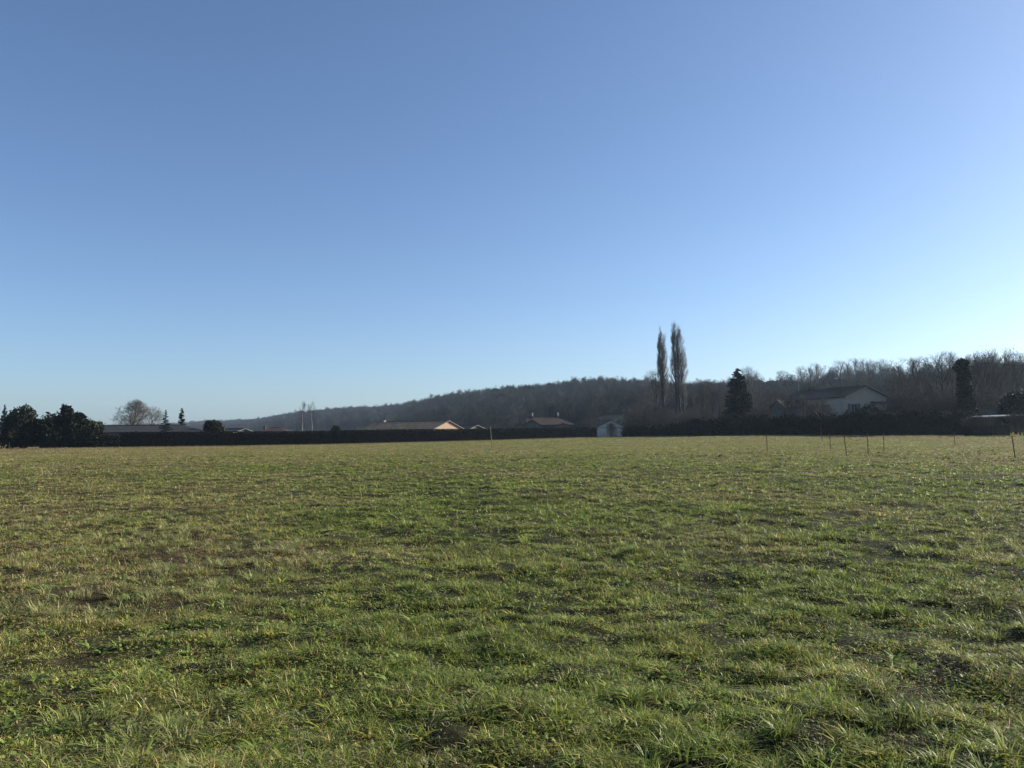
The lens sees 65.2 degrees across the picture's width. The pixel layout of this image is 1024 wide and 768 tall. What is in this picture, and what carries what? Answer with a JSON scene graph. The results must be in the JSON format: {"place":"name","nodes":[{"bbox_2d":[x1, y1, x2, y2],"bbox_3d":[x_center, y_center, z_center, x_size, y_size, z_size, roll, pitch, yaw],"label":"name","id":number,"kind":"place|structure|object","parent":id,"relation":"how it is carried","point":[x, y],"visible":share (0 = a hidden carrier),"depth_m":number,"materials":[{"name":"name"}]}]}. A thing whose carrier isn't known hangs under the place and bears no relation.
{"place":"outdoors","nodes":[
{"label":"outdoors","id":0,"kind":"place"},
{"bbox_2d":[0,415,1023,767],"bbox_3d":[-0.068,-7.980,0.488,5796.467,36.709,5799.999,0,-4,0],"label":"ground","id":1,"kind":"structure","parent":0,"point":[80,663],"depth_m":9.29,"materials":[{"name":"green plant"}]},
{"bbox_2d":[0,415,5,448],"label":"bare tree","id":2,"kind":"object","parent":1,"relation":"on","point":[2,424],"visible":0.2,"depth_m":108.79,"materials":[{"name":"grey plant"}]},
{"bbox_2d":[0,405,6,447],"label":"conifer tree","id":3,"kind":"object","parent":1,"relation":"on","point":[4,413],"visible":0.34,"depth_m":117.85,"materials":[{"name":"green plant"}]},
{"bbox_2d":[0,403,40,448],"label":"evergreen tree","id":4,"kind":"object","parent":1,"relation":"on","point":[19,429],"visible":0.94,"depth_m":106.90,"materials":[{"name":"green plant"}]},
{"bbox_2d":[33,411,66,448],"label":"evergreen tree","id":5,"kind":"object","parent":1,"relation":"on","point":[50,435],"visible":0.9,"depth_m":107.69,"materials":[{"name":"green plant"}]},
{"bbox_2d":[54,404,92,447],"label":"evergreen tree","id":6,"kind":"object","parent":1,"relation":"on","point":[71,419],"visible":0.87,"depth_m":108.68,"materials":[{"name":"green plant"}]},
{"bbox_2d":[80,418,105,447],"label":"evergreen tree","id":7,"kind":"object","parent":1,"relation":"on","point":[98,429],"visible":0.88,"depth_m":109.54,"materials":[{"name":"green plant"}]},
{"bbox_2d":[94,434,121,447],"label":"hedge","id":8,"kind":"object","parent":1,"relation":"on","point":[112,441],"visible":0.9,"depth_m":110.24,"materials":[{"name":"green plant"}]},
{"bbox_2d":[11,424,206,446],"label":"house","id":9,"kind":"structure","parent":1,"relation":"on","point":[116,430],"depth_m":130.70,"materials":[{"name":"grey tile"}]},
{"bbox_2d":[110,399,154,424],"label":"bare tree","id":10,"kind":"object","parent":1,"relation":"on","point":[133,415],"visible":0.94,"depth_m":149.55,"materials":[{"name":"brown plant"}]},
{"bbox_2d":[138,406,166,424],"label":"bare tree","id":11,"kind":"object","parent":1,"relation":"on","point":[156,413],"visible":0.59,"depth_m":155.74,"materials":[{"name":"brown plant"}]},
{"bbox_2d":[159,410,173,431],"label":"spruce tree","id":12,"kind":"object","parent":1,"relation":"on","point":[165,425],"visible":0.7,"depth_m":127.81,"materials":[{"name":"green plant"}]},
{"bbox_2d":[178,408,185,424],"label":"cypress tree","id":13,"kind":"object","parent":1,"relation":"on","point":[181,420],"visible":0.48,"depth_m":146.85,"materials":[{"name":"green plant"}]},
{"bbox_2d":[202,419,227,432],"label":"garden tree","id":14,"kind":"object","parent":1,"relation":"on","point":[212,426],"visible":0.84,"depth_m":131.14,"materials":[{"name":"green plant"}]},
{"bbox_2d":[119,430,333,447],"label":"hedge","id":15,"kind":"object","parent":1,"relation":"on","point":[175,438],"visible":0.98,"depth_m":118.62,"materials":[{"name":"green plant"}]},
{"bbox_2d":[226,428,250,432],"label":"house","id":16,"kind":"structure","parent":1,"relation":"on","point":[236,429],"depth_m":180.05,"materials":[{"name":"grey tile"}]},
{"bbox_2d":[250,426,291,432],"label":"house","id":17,"kind":"structure","parent":1,"relation":"on","point":[273,429],"depth_m":176.64,"materials":[{"name":"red ceramic"}]},
{"bbox_2d":[299,400,306,430],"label":"birch tree","id":18,"kind":"object","parent":1,"relation":"on","point":[302,415],"visible":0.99,"depth_m":141.76,"materials":[{"name":"grey plant"}]},
{"bbox_2d":[308,399,316,428],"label":"birch tree","id":19,"kind":"object","parent":1,"relation":"on","point":[310,412],"visible":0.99,"depth_m":142.69,"materials":[{"name":"grey plant"}]},
{"bbox_2d":[330,425,340,432],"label":"garden bush","id":20,"kind":"object","parent":1,"relation":"on","point":[334,428],"visible":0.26,"depth_m":137.50,"materials":[{"name":"green plant"}]},
{"bbox_2d":[362,420,463,430],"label":"house","id":21,"kind":"structure","parent":1,"relation":"on","point":[436,424],"depth_m":168.44,"materials":[{"name":"brown tile"}]},
{"bbox_2d":[332,427,597,443],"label":"hedge","id":22,"kind":"object","parent":1,"relation":"on","point":[348,436],"visible":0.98,"depth_m":140.44,"materials":[{"name":"green plant"}]},
{"bbox_2d":[459,425,485,429],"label":"house","id":23,"kind":"structure","parent":1,"relation":"on","point":[470,426],"depth_m":178.01,"materials":[{"name":"grey tile"}]},
{"bbox_2d":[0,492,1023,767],"bbox_3d":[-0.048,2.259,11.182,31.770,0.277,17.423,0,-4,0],"label":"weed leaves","id":24,"kind":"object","parent":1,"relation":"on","point":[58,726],"visible":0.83,"depth_m":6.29,"materials":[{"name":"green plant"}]},
{"bbox_2d":[513,413,577,428],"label":"house","id":25,"kind":"structure","parent":1,"relation":"on","point":[532,421],"depth_m":181.36,"materials":[{"name":"red ceramic"}]},
{"bbox_2d":[113,357,1023,430],"label":"far woodland","id":26,"kind":"object","parent":1,"relation":"on","point":[568,399],"depth_m":378.42,"materials":[{"name":"green plant"}]},
{"bbox_2d":[591,420,625,436],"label":"shed","id":27,"kind":"structure","parent":1,"relation":"on","point":[601,426],"depth_m":165.70,"materials":[{"name":"white ceramic"}]},
{"bbox_2d":[606,428,616,436],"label":"door","id":28,"kind":"structure","parent":27,"relation":"in","point":[607,434],"depth_m":165.62,"materials":[{"name":"grey"}]},
{"bbox_2d":[591,413,627,424],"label":"house","id":29,"kind":"structure","parent":1,"relation":"on","point":[616,416],"depth_m":216.04,"materials":[{"name":"grey ceramic"}]},
{"bbox_2d":[606,422,617,436],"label":"bare shrub","id":30,"kind":"object","parent":1,"relation":"on","point":[611,427],"visible":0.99,"depth_m":157.70,"materials":[{"name":"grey plant"}]},
{"bbox_2d":[635,369,671,411],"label":"bare tree","id":31,"kind":"object","parent":1,"relation":"on","point":[656,394],"visible":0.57,"depth_m":185.00,"materials":[{"name":"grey plant"}]},
{"bbox_2d":[655,328,669,422],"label":"poplar tree","id":32,"kind":"object","parent":1,"relation":"on","point":[662,351],"visible":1,"depth_m":172.45,"materials":[{"name":"grey plant"}]},
{"bbox_2d":[669,321,689,420],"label":"poplar tree","id":33,"kind":"object","parent":1,"relation":"on","point":[677,364],"visible":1,"depth_m":170.57,"materials":[{"name":"grey plant"}]},
{"bbox_2d":[686,392,694,414],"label":"bare tree","id":34,"kind":"object","parent":1,"relation":"on","point":[690,402],"visible":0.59,"depth_m":174.84,"materials":[{"name":"grey plant"}]},
{"bbox_2d":[694,379,712,418],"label":"bare tree","id":35,"kind":"object","parent":1,"relation":"on","point":[702,400],"visible":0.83,"depth_m":167.44,"materials":[{"name":"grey plant"}]},
{"bbox_2d":[704,384,726,419],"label":"bare tree","id":36,"kind":"object","parent":1,"relation":"on","point":[717,397],"visible":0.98,"depth_m":149.73,"materials":[{"name":"grey plant"}]},
{"bbox_2d":[490,375,956,402],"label":"pine wood","id":37,"kind":"object","parent":1,"relation":"on","point":[530,388],"visible":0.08,"depth_m":330.82,"materials":[{"name":"green plant"}]},
{"bbox_2d":[723,368,752,417],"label":"conifer tree","id":38,"kind":"object","parent":1,"relation":"on","point":[738,403],"visible":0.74,"depth_m":131.82,"materials":[{"name":"green plant"}]},
{"bbox_2d":[740,366,767,408],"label":"bare tree","id":39,"kind":"object","parent":1,"relation":"on","point":[751,386],"visible":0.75,"depth_m":184.85,"materials":[{"name":"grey plant"}]},
{"bbox_2d":[774,371,790,385],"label":"bare tree","id":40,"kind":"object","parent":1,"relation":"on","point":[781,377],"visible":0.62,"depth_m":330.62,"materials":[{"name":"brown plant"}]},
{"bbox_2d":[772,391,793,416],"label":"bare tree","id":41,"kind":"object","parent":1,"relation":"on","point":[783,404],"visible":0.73,"depth_m":123.92,"materials":[{"name":"grey plant"}]},
{"bbox_2d":[769,399,809,418],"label":"house","id":42,"kind":"structure","parent":1,"relation":"on","point":[782,411],"depth_m":126.47,"materials":[{"name":"brown ceramic"}]},
{"bbox_2d":[784,396,797,416],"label":"bare tree","id":43,"kind":"object","parent":1,"relation":"on","point":[791,409],"visible":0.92,"depth_m":117.68,"materials":[{"name":"plant"}]},
{"bbox_2d":[620,409,977,436],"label":"hedge","id":44,"kind":"object","parent":1,"relation":"on","point":[869,422],"visible":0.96,"depth_m":104.21,"materials":[{"name":"green plant"}]},
{"bbox_2d":[579,383,1020,433],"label":"scrub","id":45,"kind":"object","parent":1,"relation":"on","point":[653,415],"visible":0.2,"depth_m":146.20,"materials":[{"name":"plant"}]},
{"bbox_2d":[790,366,809,384],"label":"bare tree","id":46,"kind":"object","parent":1,"relation":"on","point":[802,375],"visible":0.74,"depth_m":325.40,"materials":[{"name":"plant"}]},
{"bbox_2d":[790,393,813,417],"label":"bare tree","id":47,"kind":"object","parent":1,"relation":"on","point":[803,404],"visible":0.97,"depth_m":113.93,"materials":[{"name":"plant"}]},
{"bbox_2d":[803,402,815,415],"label":"bare tree","id":48,"kind":"object","parent":1,"relation":"on","point":[810,408],"visible":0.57,"depth_m":115.85,"materials":[{"name":"plant"}]},
{"bbox_2d":[804,362,824,382],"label":"bare tree","id":49,"kind":"object","parent":1,"relation":"on","point":[816,368],"visible":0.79,"depth_m":320.18,"materials":[{"name":"plant"}]},
{"bbox_2d":[812,395,830,415],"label":"bare tree","id":50,"kind":"object","parent":1,"relation":"on","point":[824,404],"visible":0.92,"depth_m":111.71,"materials":[{"name":"plant"}]},
{"bbox_2d":[827,360,848,385],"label":"bare tree","id":51,"kind":"object","parent":1,"relation":"on","point":[840,372],"visible":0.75,"depth_m":309.95,"materials":[{"name":"plant"}]},
{"bbox_2d":[788,385,889,415],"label":"house","id":52,"kind":"structure","parent":1,"relation":"on","point":[849,399],"depth_m":118.66,"materials":[{"name":"beige paint"}]},
{"bbox_2d":[840,358,864,382],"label":"bare tree","id":53,"kind":"object","parent":1,"relation":"on","point":[855,373],"visible":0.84,"depth_m":300.31,"materials":[{"name":"plant"}]},
{"bbox_2d":[858,404,879,412],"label":"garden bush","id":54,"kind":"object","parent":1,"relation":"on","point":[872,407],"visible":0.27,"depth_m":107.41,"materials":[{"name":"green plant"}]},
{"bbox_2d":[856,356,883,383],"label":"bare tree","id":55,"kind":"object","parent":1,"relation":"on","point":[868,367],"visible":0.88,"depth_m":295.18,"materials":[{"name":"plant"}]},
{"bbox_2d":[869,359,897,381],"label":"bare tree","id":56,"kind":"object","parent":1,"relation":"on","point":[882,371],"visible":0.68,"depth_m":291.49,"materials":[{"name":"plant"}]},
{"bbox_2d":[875,369,910,404],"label":"bare tree","id":57,"kind":"object","parent":1,"relation":"on","point":[893,384],"visible":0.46,"depth_m":151.00,"materials":[{"name":"plant"}]},
{"bbox_2d":[888,357,931,396],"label":"bare tree","id":58,"kind":"object","parent":1,"relation":"on","point":[901,374],"visible":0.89,"depth_m":139.87,"materials":[{"name":"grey plant"}]},
{"bbox_2d":[904,355,939,398],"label":"bare tree","id":59,"kind":"object","parent":1,"relation":"on","point":[919,362],"visible":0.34,"depth_m":145.27,"materials":[{"name":"grey plant"}]},
{"bbox_2d":[910,350,956,398],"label":"bare tree","id":60,"kind":"object","parent":1,"relation":"on","point":[946,373],"visible":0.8,"depth_m":137.11,"materials":[{"name":"plant"}]},
{"bbox_2d":[927,351,956,396],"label":"bare tree","id":61,"kind":"object","parent":1,"relation":"on","point":[952,383],"visible":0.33,"depth_m":149.91,"materials":[{"name":"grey plant"}]},
{"bbox_2d":[951,357,982,434],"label":"columnar tree","id":62,"kind":"object","parent":1,"relation":"on","point":[965,394],"visible":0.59,"depth_m":101.65,"materials":[{"name":"green plant"}]},
{"bbox_2d":[956,415,998,435],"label":"bare shrub","id":63,"kind":"object","parent":1,"relation":"on","point":[973,421],"visible":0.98,"depth_m":96.48,"materials":[{"name":"brown plant"}]},
{"bbox_2d":[953,348,1014,395],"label":"bare tree","id":64,"kind":"object","parent":1,"relation":"on","point":[978,372],"visible":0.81,"depth_m":121.15,"materials":[{"name":"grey plant"}]},
{"bbox_2d":[978,407,1007,424],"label":"outbuilding","id":65,"kind":"structure","parent":1,"relation":"on","point":[989,411],"depth_m":104.44,"materials":[{"name":"grey tile"}]},
{"bbox_2d":[970,347,1023,396],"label":"bare tree","id":66,"kind":"object","parent":1,"relation":"on","point":[1007,369],"visible":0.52,"depth_m":128.61,"materials":[{"name":"grey plant"}]},
{"bbox_2d":[974,415,1021,434],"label":"carport","id":67,"kind":"object","parent":1,"relation":"on","point":[998,428],"visible":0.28,"depth_m":97.94,"materials":[{"name":"grey"}]},
{"bbox_2d":[996,351,1023,393],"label":"bare tree","id":68,"kind":"object","parent":1,"relation":"on","point":[1021,384],"visible":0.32,"depth_m":149.69,"materials":[{"name":"grey plant"}]},
{"bbox_2d":[997,390,1023,433],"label":"evergreen shrub","id":69,"kind":"object","parent":1,"relation":"on","point":[1011,403],"visible":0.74,"depth_m":103.33,"materials":[{"name":"green plant"}]},
{"bbox_2d":[1011,436,1015,458],"bbox_3d":[27.033,3.444,43.106,0.190,1.340,0.063,0,-4,0],"label":"marker post","id":70,"kind":"object","parent":1,"relation":"on","point":[1013,447],"visible":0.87,"depth_m":43.09,"materials":[{"name":"metal"}]},
{"bbox_2d":[1005,411,1023,435],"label":"bare shrub","id":71,"kind":"object","parent":1,"relation":"on","point":[1013,418],"visible":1,"depth_m":95.79,"materials":[{"name":"brown plant"}]},
{"bbox_2d":[0,0,1023,424],"label":"sky","id":72,"kind":"structure","parent":0,"point":[220,210],"materials":[{"name":"blue"}]},
{"bbox_2d":[826,404,836,416],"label":"bare tree","id":73,"kind":"object","parent":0,"point":[831,409],"visible":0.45,"depth_m":113.88,"materials":[{"name":"grey plant"}]}
]}

